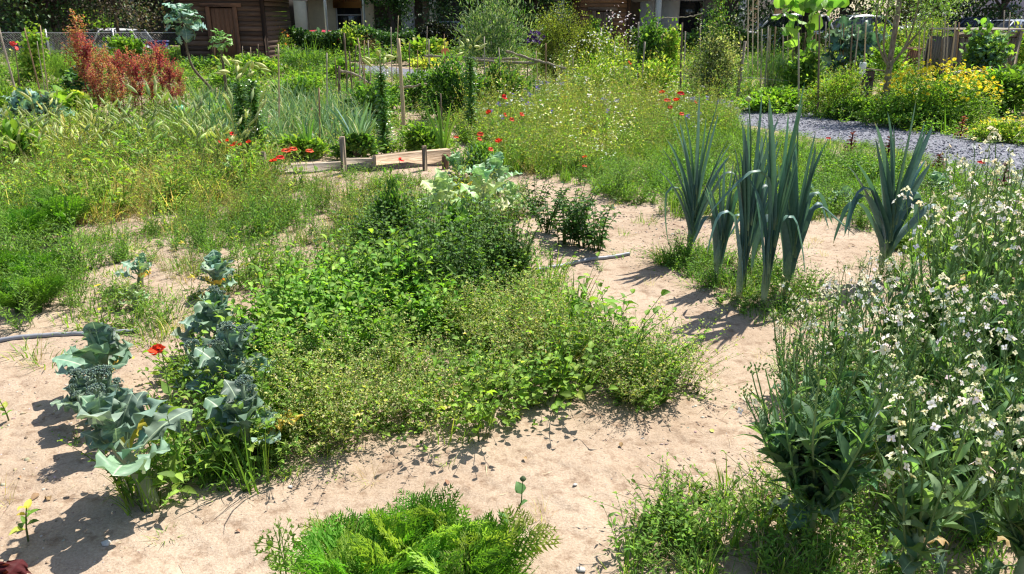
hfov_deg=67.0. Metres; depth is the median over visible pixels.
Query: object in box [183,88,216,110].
onion plant
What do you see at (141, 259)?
broccoli plant
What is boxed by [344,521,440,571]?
carrot plant
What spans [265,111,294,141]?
onion plant
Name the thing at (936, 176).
cabbage plant
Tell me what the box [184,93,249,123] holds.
leafy plants
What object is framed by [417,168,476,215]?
cabbage plant
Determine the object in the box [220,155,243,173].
cabbage plant
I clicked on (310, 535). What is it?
carrot plant
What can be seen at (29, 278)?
feathery weeds
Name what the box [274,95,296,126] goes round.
onion plant
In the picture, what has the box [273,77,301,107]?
onion plant
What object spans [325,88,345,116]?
onion plant
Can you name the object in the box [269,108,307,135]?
onion plant
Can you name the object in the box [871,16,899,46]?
shrub
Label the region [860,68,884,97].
dark post box
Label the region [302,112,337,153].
onion plant
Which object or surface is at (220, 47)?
tree kale
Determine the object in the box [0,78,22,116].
leafy plants
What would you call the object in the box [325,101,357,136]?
onion plant
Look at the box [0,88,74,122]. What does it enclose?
kale plants
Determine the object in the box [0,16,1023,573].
ground
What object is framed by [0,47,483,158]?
beds
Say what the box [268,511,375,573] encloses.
carrot plant
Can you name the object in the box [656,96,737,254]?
leek
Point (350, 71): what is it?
garden stake
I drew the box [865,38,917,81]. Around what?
leafy plants
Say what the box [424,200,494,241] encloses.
shrub
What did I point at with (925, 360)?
flowering brassica
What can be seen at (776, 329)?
flowering brassica
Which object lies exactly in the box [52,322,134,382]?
broccoli plant
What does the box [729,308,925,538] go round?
flowering brassica
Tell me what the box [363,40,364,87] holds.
garden stake
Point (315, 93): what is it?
onion plant
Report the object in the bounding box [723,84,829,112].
leafy plants
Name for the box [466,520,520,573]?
carrot plant
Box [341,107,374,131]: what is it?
onion plant
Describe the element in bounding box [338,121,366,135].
onion plant
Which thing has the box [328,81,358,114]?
onion plant
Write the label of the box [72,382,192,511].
broccoli plant
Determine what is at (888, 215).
leek
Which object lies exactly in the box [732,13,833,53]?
parked car
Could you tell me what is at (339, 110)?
onion plant
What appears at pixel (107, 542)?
pebble
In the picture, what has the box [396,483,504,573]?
carrot plant
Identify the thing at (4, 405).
young plant
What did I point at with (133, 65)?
red orach
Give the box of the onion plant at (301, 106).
[280,91,316,121]
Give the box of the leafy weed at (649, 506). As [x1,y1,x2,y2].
[637,473,701,527]
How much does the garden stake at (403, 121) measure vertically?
1.344 m
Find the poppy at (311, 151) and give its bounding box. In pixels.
[306,149,322,184]
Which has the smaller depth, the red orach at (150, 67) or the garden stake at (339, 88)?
the red orach at (150, 67)
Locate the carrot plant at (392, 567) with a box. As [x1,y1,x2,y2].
[286,513,448,573]
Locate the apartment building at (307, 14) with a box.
[0,0,795,48]
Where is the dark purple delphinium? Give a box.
[526,30,545,94]
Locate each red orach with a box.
[59,9,95,93]
[71,32,100,102]
[83,63,107,116]
[87,49,110,108]
[98,43,125,106]
[102,62,126,118]
[105,49,134,112]
[119,46,143,107]
[121,53,149,116]
[137,47,162,109]
[144,40,168,108]
[157,57,181,111]
[172,63,188,104]
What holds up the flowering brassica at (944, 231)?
on the ground at (564, 452)
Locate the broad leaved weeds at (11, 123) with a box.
[0,108,46,165]
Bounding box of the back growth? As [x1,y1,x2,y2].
[0,34,538,67]
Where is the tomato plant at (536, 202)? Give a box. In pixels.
[521,176,556,213]
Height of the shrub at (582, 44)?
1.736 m
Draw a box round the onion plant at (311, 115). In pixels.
[294,98,327,134]
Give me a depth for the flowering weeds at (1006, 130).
10.14 m
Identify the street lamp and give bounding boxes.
[323,0,327,32]
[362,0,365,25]
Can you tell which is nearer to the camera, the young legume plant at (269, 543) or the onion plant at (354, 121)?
the young legume plant at (269, 543)
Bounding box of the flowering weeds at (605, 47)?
[586,2,639,85]
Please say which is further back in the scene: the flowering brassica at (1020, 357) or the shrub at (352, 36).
the shrub at (352, 36)
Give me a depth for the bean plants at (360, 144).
8.81 m
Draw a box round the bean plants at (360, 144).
[325,131,389,159]
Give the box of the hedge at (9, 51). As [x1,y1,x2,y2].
[0,48,178,61]
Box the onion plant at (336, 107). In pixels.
[326,92,349,121]
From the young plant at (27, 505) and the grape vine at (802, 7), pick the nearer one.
the young plant at (27, 505)
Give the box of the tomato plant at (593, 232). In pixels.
[566,196,616,251]
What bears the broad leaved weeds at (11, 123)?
on the ground at (564, 452)
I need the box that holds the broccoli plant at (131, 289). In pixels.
[119,281,149,310]
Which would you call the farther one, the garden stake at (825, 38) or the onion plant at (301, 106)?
the garden stake at (825, 38)
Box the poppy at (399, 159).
[388,157,403,194]
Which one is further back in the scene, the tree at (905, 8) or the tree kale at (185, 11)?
the tree at (905, 8)
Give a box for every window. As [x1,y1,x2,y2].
[335,8,361,28]
[678,0,703,32]
[997,4,1018,18]
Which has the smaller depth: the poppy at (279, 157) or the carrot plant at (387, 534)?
the carrot plant at (387, 534)
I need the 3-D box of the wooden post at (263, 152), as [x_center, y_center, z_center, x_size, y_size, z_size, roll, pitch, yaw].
[-2.602,-1.278,8.111,0.050,0.288,0.050,2,19,5]
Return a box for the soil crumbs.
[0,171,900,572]
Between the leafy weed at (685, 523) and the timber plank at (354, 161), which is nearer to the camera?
the leafy weed at (685, 523)
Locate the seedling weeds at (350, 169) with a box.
[0,157,878,544]
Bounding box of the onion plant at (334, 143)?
[314,112,348,145]
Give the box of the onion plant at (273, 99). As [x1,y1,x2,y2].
[266,91,287,110]
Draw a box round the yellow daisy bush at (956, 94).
[853,57,1018,125]
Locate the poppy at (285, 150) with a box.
[281,148,298,180]
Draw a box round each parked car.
[0,31,64,59]
[45,28,152,50]
[437,21,462,38]
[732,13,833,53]
[832,14,903,40]
[899,13,961,30]
[939,17,997,34]
[990,19,1023,32]
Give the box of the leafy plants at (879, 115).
[846,96,984,129]
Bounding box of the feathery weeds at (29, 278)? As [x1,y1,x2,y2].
[0,178,104,330]
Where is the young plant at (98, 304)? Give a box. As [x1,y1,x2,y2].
[90,284,108,322]
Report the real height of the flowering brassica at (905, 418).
0.540 m
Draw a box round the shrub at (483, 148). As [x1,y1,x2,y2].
[459,133,501,164]
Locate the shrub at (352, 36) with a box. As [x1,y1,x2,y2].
[339,20,370,56]
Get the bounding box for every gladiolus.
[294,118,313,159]
[422,97,458,148]
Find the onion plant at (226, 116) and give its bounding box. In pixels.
[210,102,237,128]
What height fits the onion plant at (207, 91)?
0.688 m
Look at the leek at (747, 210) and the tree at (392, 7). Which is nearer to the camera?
the leek at (747, 210)
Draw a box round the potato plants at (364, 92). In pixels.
[335,74,412,124]
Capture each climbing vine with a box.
[9,15,60,85]
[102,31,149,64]
[629,4,671,85]
[658,18,686,88]
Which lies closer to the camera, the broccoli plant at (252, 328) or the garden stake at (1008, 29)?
the broccoli plant at (252, 328)
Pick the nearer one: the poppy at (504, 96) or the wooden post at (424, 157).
the wooden post at (424, 157)
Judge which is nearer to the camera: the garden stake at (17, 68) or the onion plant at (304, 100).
the onion plant at (304, 100)
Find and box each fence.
[0,29,180,61]
[922,28,1023,82]
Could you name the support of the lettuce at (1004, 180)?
on the ground at (564, 452)
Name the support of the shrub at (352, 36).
on the ground at (564, 452)
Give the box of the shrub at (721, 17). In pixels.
[690,0,740,102]
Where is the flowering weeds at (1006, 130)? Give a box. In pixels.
[960,111,1023,142]
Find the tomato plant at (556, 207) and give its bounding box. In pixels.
[513,181,570,233]
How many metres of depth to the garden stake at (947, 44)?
18.34 m
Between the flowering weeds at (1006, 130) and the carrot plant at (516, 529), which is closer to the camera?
the carrot plant at (516, 529)
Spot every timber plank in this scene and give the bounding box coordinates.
[267,161,340,173]
[346,158,374,170]
[373,148,449,170]
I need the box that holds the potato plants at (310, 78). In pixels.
[265,65,342,101]
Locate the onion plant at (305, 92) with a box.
[292,79,314,102]
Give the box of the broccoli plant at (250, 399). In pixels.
[192,374,305,465]
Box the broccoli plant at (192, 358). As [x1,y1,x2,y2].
[173,339,222,394]
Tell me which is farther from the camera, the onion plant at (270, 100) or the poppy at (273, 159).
the onion plant at (270, 100)
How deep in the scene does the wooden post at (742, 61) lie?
13.66 m
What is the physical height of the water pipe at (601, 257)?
0.042 m
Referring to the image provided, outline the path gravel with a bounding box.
[737,110,1023,184]
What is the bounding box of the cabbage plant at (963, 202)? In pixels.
[941,196,981,218]
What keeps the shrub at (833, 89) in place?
on the ground at (564, 452)
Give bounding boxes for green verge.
[503,107,1023,273]
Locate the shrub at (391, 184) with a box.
[373,166,410,246]
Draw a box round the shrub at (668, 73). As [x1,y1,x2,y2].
[629,50,685,95]
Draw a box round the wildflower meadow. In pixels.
[434,45,751,175]
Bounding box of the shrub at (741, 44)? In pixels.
[731,29,754,55]
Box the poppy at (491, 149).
[488,147,494,183]
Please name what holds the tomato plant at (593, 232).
on the ground at (564, 452)
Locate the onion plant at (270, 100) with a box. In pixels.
[260,85,288,113]
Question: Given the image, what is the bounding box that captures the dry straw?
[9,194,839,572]
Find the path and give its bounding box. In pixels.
[281,62,1023,193]
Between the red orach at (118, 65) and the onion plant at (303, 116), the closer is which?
the onion plant at (303, 116)
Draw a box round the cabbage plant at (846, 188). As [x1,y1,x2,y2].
[827,185,853,207]
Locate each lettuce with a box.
[0,559,31,573]
[843,131,857,157]
[884,136,895,155]
[895,234,916,254]
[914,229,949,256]
[930,153,945,171]
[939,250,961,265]
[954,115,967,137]
[991,162,1012,198]
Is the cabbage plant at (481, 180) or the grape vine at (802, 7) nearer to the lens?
the cabbage plant at (481, 180)
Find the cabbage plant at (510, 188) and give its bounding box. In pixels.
[494,181,528,216]
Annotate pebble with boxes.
[101,539,110,545]
[576,566,585,571]
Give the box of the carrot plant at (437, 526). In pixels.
[391,521,459,572]
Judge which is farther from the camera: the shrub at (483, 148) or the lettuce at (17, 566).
the shrub at (483, 148)
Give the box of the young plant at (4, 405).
[0,399,11,420]
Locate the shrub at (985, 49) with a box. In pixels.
[953,17,1016,86]
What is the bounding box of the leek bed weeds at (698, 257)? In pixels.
[614,211,925,332]
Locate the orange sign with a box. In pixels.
[333,0,361,7]
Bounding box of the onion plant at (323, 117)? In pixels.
[293,89,334,136]
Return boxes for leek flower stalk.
[743,96,751,294]
[794,104,800,162]
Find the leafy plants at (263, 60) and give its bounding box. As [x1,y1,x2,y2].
[211,49,287,79]
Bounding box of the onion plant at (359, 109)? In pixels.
[350,95,376,122]
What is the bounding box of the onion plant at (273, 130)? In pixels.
[252,114,284,144]
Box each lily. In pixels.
[215,56,254,157]
[230,60,271,152]
[362,50,396,153]
[456,35,486,135]
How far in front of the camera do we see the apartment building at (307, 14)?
46.02 m
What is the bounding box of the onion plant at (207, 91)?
[183,78,222,101]
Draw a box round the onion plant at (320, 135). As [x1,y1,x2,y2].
[307,118,340,154]
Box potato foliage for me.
[204,228,458,384]
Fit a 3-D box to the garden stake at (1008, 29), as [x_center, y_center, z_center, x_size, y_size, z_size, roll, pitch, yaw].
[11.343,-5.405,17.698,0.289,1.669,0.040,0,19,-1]
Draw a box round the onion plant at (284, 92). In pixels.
[274,81,301,103]
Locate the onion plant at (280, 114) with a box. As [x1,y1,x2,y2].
[264,97,293,129]
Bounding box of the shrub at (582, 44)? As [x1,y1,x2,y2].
[563,11,599,81]
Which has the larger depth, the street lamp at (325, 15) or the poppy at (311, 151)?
the street lamp at (325, 15)
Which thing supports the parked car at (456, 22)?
on the ground at (564, 452)
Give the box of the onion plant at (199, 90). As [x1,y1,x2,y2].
[182,78,217,100]
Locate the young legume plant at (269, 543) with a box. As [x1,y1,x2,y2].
[252,515,304,573]
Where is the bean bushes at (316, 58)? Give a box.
[268,41,337,73]
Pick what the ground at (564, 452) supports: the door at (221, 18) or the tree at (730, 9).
the tree at (730, 9)
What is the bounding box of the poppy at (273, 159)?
[269,158,278,182]
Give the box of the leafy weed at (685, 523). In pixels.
[664,482,714,550]
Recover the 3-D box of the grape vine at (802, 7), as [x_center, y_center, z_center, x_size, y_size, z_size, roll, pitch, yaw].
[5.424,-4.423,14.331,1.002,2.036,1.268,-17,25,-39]
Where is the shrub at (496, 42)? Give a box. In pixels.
[447,0,564,77]
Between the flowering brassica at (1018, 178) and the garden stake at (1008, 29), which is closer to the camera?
the flowering brassica at (1018, 178)
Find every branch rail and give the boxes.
[340,70,426,87]
[424,54,518,59]
[474,55,541,64]
[506,50,566,69]
[661,13,701,18]
[948,66,991,73]
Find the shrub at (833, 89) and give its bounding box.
[796,55,879,116]
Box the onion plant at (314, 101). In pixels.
[303,90,324,115]
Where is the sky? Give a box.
[815,0,921,15]
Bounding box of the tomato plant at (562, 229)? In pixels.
[550,188,597,245]
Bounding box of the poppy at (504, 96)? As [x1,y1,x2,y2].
[495,94,506,137]
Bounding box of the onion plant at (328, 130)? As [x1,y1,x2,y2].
[308,94,353,141]
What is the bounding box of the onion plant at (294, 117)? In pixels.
[280,97,305,133]
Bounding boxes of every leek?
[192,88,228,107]
[326,103,371,133]
[352,102,380,133]
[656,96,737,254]
[692,161,739,283]
[707,95,779,299]
[709,87,804,305]
[729,135,781,264]
[751,132,853,293]
[833,101,937,276]
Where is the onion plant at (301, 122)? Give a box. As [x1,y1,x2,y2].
[285,107,315,134]
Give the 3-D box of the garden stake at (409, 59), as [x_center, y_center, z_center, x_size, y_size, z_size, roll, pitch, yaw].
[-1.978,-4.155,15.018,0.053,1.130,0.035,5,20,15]
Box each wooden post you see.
[260,151,266,164]
[339,136,346,172]
[422,145,427,170]
[442,153,449,168]
[735,41,746,106]
[881,0,901,103]
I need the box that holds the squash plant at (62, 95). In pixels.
[39,85,101,118]
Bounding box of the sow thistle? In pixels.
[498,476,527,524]
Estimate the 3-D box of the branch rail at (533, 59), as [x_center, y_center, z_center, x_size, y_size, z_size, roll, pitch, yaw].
[0.434,-4.098,13.949,1.229,0.340,0.077,10,22,27]
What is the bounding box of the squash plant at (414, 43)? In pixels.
[393,34,455,62]
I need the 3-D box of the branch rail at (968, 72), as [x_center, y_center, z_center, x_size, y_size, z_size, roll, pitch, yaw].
[8.637,-4.093,14.579,0.872,0.144,0.108,-3,20,-10]
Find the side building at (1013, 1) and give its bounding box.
[944,0,1023,18]
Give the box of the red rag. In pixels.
[9,41,17,49]
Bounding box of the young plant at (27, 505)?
[8,498,41,541]
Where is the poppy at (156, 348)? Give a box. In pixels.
[147,343,192,419]
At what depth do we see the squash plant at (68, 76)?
14.77 m
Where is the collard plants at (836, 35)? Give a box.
[820,16,890,74]
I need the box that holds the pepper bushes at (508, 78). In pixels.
[480,55,536,102]
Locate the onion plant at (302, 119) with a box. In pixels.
[276,103,314,135]
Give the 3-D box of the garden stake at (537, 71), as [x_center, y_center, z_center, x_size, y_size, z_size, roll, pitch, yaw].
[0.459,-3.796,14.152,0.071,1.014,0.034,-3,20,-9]
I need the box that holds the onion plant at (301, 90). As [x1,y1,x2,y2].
[277,73,307,103]
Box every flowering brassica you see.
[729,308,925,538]
[767,275,826,392]
[786,289,857,405]
[795,254,886,388]
[821,276,901,415]
[829,246,889,341]
[845,276,953,458]
[854,239,929,369]
[858,340,993,493]
[870,375,1023,573]
[889,291,995,400]
[892,186,1013,357]
[906,320,1023,540]
[912,144,1014,299]
[917,272,1023,419]
[936,253,1023,379]
[943,160,1023,289]
[949,147,1023,351]
[950,309,1023,490]
[953,406,1023,573]
[971,126,1023,303]
[996,245,1023,382]
[1000,230,1023,312]
[1002,198,1023,280]
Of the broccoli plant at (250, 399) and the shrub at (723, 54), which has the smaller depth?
the broccoli plant at (250, 399)
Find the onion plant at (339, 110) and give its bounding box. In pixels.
[310,88,352,134]
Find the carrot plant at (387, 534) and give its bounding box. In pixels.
[318,502,471,573]
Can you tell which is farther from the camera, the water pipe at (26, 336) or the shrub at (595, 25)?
the shrub at (595, 25)
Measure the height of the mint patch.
0.592 m
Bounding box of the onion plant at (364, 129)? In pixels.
[345,103,378,134]
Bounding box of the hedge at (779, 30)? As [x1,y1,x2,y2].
[753,26,1022,56]
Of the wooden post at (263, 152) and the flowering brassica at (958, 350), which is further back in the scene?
the wooden post at (263, 152)
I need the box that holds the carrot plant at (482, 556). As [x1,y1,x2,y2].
[404,516,527,573]
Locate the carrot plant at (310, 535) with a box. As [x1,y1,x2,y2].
[293,506,411,573]
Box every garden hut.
[174,0,306,61]
[554,0,651,52]
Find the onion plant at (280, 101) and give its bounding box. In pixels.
[263,87,290,115]
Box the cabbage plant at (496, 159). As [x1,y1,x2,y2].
[467,151,522,196]
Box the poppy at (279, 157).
[271,155,284,178]
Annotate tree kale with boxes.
[161,3,218,98]
[208,28,232,95]
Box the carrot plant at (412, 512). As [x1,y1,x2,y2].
[333,483,447,573]
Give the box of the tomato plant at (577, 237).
[556,191,621,247]
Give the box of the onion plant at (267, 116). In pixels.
[260,103,282,129]
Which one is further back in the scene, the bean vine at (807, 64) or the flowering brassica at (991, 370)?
the bean vine at (807, 64)
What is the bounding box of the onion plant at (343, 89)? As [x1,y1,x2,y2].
[335,79,355,98]
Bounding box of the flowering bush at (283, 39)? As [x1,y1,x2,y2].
[271,25,297,51]
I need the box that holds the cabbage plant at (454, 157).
[435,150,472,185]
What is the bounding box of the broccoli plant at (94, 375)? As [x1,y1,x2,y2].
[77,364,132,428]
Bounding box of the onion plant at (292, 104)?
[284,93,301,115]
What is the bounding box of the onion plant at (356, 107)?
[337,91,372,119]
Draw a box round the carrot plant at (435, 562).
[407,540,454,573]
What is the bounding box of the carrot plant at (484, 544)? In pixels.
[437,518,526,573]
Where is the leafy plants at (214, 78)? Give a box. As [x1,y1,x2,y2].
[198,58,271,93]
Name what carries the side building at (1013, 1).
on the ground at (564, 452)
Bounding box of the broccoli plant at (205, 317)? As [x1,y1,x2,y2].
[170,285,234,346]
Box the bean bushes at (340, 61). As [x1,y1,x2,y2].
[321,56,366,81]
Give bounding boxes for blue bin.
[149,40,168,48]
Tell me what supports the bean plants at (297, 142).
on the ground at (564, 452)
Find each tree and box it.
[0,0,122,50]
[0,0,129,50]
[2,0,129,40]
[63,8,121,35]
[70,0,173,39]
[96,0,176,48]
[362,0,416,32]
[408,0,547,40]
[410,0,478,33]
[482,0,580,42]
[688,0,791,41]
[720,0,880,51]
[815,0,912,28]
[838,0,980,24]
[856,0,974,99]
[889,0,1010,28]
[953,0,1023,19]
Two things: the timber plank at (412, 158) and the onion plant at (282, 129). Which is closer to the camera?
the timber plank at (412, 158)
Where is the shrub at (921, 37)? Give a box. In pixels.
[890,10,964,65]
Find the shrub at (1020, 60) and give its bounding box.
[1011,21,1023,69]
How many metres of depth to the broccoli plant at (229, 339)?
3.21 m
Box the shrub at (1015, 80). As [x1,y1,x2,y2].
[966,64,1023,116]
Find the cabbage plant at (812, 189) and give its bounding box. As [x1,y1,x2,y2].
[800,184,824,197]
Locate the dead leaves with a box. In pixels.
[19,182,837,564]
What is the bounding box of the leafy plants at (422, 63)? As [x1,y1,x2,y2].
[407,54,440,68]
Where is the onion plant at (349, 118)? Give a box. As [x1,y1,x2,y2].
[324,102,366,131]
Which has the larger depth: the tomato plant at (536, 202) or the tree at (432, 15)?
the tree at (432, 15)
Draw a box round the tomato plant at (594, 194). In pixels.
[547,179,607,219]
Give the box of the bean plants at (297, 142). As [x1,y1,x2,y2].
[266,133,331,159]
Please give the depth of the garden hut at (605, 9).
28.29 m
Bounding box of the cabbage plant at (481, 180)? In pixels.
[459,165,511,219]
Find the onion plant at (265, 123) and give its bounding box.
[248,95,297,138]
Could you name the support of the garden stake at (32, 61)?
on the ground at (564, 452)
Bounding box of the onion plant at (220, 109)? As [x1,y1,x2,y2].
[205,91,234,124]
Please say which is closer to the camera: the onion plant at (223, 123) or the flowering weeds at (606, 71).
the onion plant at (223, 123)
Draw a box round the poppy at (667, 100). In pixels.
[664,98,675,122]
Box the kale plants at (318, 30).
[302,27,334,56]
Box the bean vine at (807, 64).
[778,46,834,92]
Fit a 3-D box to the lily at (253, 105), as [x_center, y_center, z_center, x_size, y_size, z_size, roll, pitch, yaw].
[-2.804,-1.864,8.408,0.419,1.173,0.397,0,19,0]
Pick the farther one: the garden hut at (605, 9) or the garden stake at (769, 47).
the garden hut at (605, 9)
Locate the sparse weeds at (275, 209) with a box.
[1,146,540,370]
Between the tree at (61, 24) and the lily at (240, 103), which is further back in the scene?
the tree at (61, 24)
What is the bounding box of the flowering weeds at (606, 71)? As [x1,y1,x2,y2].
[559,31,634,92]
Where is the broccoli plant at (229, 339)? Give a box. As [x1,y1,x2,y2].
[186,321,275,395]
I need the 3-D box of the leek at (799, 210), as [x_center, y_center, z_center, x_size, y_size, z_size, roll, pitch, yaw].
[1.724,-0.427,4.567,0.617,0.992,0.140,-1,19,-4]
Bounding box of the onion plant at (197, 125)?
[171,103,222,143]
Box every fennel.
[38,49,88,83]
[744,35,792,91]
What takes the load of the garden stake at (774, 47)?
on the ground at (564, 452)
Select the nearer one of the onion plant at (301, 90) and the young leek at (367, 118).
the young leek at (367, 118)
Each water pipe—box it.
[0,328,139,341]
[533,252,629,270]
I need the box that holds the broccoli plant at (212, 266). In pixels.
[197,250,236,287]
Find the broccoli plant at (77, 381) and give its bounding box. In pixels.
[50,367,118,428]
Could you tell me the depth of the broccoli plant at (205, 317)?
3.71 m
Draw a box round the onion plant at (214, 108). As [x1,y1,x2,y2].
[188,88,231,127]
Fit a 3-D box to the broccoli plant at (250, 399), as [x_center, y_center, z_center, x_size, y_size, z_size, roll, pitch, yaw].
[-0.995,0.493,2.899,0.265,0.374,0.368,-49,51,-65]
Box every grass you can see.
[0,77,269,179]
[0,97,300,225]
[87,215,621,516]
[585,230,1023,573]
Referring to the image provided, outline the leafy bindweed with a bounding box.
[57,214,715,504]
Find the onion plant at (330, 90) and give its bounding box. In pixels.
[317,76,342,99]
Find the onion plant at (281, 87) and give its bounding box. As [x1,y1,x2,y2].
[269,72,294,98]
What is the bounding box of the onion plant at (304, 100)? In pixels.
[296,88,312,113]
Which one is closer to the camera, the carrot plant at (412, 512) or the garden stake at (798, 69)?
the carrot plant at (412, 512)
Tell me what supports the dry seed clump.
on the ground at (564, 452)
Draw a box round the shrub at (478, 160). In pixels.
[453,143,512,181]
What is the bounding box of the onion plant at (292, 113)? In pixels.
[268,89,313,127]
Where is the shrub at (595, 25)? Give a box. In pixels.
[582,15,603,59]
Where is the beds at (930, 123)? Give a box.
[529,39,1023,145]
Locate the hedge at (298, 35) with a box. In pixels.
[270,24,419,60]
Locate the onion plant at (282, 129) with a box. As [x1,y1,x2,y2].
[267,115,300,142]
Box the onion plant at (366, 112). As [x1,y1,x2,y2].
[354,100,379,124]
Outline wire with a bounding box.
[743,75,830,80]
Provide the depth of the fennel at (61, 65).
17.04 m
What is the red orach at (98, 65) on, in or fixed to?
on the ground at (564, 452)
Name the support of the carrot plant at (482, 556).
on the ground at (564, 452)
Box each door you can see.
[210,8,236,60]
[596,12,608,40]
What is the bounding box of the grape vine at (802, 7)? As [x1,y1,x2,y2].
[771,0,848,58]
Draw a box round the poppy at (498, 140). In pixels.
[495,138,513,181]
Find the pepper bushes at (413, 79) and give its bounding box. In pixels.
[397,63,434,109]
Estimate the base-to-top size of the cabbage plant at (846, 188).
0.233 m
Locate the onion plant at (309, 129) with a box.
[291,117,320,140]
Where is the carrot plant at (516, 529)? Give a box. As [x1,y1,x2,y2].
[412,502,560,573]
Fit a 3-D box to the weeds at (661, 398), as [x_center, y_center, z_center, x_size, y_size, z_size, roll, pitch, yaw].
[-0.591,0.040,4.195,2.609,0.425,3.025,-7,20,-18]
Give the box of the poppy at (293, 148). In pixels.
[289,147,309,185]
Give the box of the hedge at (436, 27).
[414,21,567,57]
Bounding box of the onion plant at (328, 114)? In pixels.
[315,97,345,127]
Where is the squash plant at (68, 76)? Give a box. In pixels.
[51,64,95,96]
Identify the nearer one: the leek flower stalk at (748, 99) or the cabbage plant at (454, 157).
the leek flower stalk at (748, 99)
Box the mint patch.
[309,178,549,313]
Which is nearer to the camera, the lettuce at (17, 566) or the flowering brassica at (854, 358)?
the lettuce at (17, 566)
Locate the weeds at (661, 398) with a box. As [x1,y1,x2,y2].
[129,247,747,508]
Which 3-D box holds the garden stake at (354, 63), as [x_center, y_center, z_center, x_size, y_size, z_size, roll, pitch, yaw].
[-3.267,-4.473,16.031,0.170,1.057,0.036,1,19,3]
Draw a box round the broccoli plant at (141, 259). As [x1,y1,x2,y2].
[114,252,150,286]
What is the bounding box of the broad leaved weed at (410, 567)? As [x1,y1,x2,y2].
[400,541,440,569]
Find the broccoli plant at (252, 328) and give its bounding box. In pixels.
[235,317,262,354]
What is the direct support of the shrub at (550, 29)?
on the ground at (564, 452)
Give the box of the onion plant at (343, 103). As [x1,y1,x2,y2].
[331,97,358,124]
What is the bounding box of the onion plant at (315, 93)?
[306,80,324,99]
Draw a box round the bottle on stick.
[858,62,866,97]
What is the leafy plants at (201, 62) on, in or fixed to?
on the ground at (564, 452)
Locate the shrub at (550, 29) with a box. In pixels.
[526,0,588,83]
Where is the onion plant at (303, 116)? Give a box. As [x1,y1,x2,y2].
[288,102,311,128]
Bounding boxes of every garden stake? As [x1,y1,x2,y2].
[0,30,15,86]
[15,49,20,88]
[24,28,41,96]
[37,42,44,88]
[40,26,48,98]
[277,44,279,128]
[318,88,320,152]
[326,53,327,107]
[334,57,336,86]
[338,66,340,98]
[343,33,348,95]
[349,51,352,92]
[353,45,356,87]
[357,38,365,88]
[359,53,360,85]
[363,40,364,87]
[367,40,371,80]
[390,27,392,85]
[396,16,398,79]
[397,38,405,139]
[409,43,410,82]
[428,39,430,85]
[440,93,442,128]
[484,37,485,94]
[536,51,537,91]
[545,43,546,90]
[637,22,638,75]
[641,42,645,76]
[679,23,682,88]
[683,31,685,85]
[739,31,741,81]
[747,0,748,70]
[752,0,753,73]
[757,0,758,74]
[759,29,762,86]
[764,27,768,95]
[766,28,770,86]
[771,27,775,86]
[798,33,799,102]
[817,15,819,116]
[824,22,825,62]
[842,23,843,71]
[849,25,852,73]
[853,27,858,75]
[864,23,865,61]
[905,19,906,67]
[918,23,919,85]
[922,28,924,82]
[925,36,929,81]
[930,23,932,71]
[939,30,942,79]
[942,13,945,81]
[946,23,948,73]
[950,21,955,70]
[954,22,959,74]
[1006,12,1010,67]
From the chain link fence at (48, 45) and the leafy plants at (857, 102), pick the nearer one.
the leafy plants at (857, 102)
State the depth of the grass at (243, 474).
2.87 m
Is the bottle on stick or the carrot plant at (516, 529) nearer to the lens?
the carrot plant at (516, 529)
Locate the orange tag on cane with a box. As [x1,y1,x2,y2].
[441,48,448,63]
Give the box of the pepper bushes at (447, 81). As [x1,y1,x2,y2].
[416,51,490,118]
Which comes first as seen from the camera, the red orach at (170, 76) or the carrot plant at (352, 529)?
the carrot plant at (352, 529)
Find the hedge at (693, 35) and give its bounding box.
[629,24,760,57]
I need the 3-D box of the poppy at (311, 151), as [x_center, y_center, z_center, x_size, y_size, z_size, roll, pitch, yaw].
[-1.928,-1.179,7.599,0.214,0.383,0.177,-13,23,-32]
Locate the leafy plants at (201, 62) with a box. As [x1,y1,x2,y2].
[173,55,220,73]
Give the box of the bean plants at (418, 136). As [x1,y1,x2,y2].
[396,119,459,151]
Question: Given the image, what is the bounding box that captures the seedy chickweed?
[230,259,743,463]
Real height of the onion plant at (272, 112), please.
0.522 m
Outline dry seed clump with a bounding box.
[360,33,382,62]
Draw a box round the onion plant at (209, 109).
[188,87,223,125]
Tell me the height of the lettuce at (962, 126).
0.352 m
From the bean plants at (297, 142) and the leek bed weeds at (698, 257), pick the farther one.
the bean plants at (297, 142)
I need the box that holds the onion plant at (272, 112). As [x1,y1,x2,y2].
[264,99,284,125]
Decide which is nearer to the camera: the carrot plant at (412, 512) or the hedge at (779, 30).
the carrot plant at (412, 512)
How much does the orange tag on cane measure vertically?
0.828 m
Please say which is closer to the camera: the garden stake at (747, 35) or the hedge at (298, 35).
the garden stake at (747, 35)
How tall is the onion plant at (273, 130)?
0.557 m
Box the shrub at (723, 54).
[676,14,757,103]
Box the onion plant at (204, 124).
[184,105,222,144]
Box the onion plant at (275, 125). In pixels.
[267,109,288,135]
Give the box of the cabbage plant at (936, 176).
[922,169,954,193]
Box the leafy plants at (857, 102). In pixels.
[820,94,885,119]
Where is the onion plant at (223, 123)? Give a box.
[203,104,235,142]
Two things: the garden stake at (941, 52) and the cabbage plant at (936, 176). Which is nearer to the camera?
the cabbage plant at (936, 176)
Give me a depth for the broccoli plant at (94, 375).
2.90 m
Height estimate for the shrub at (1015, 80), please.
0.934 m

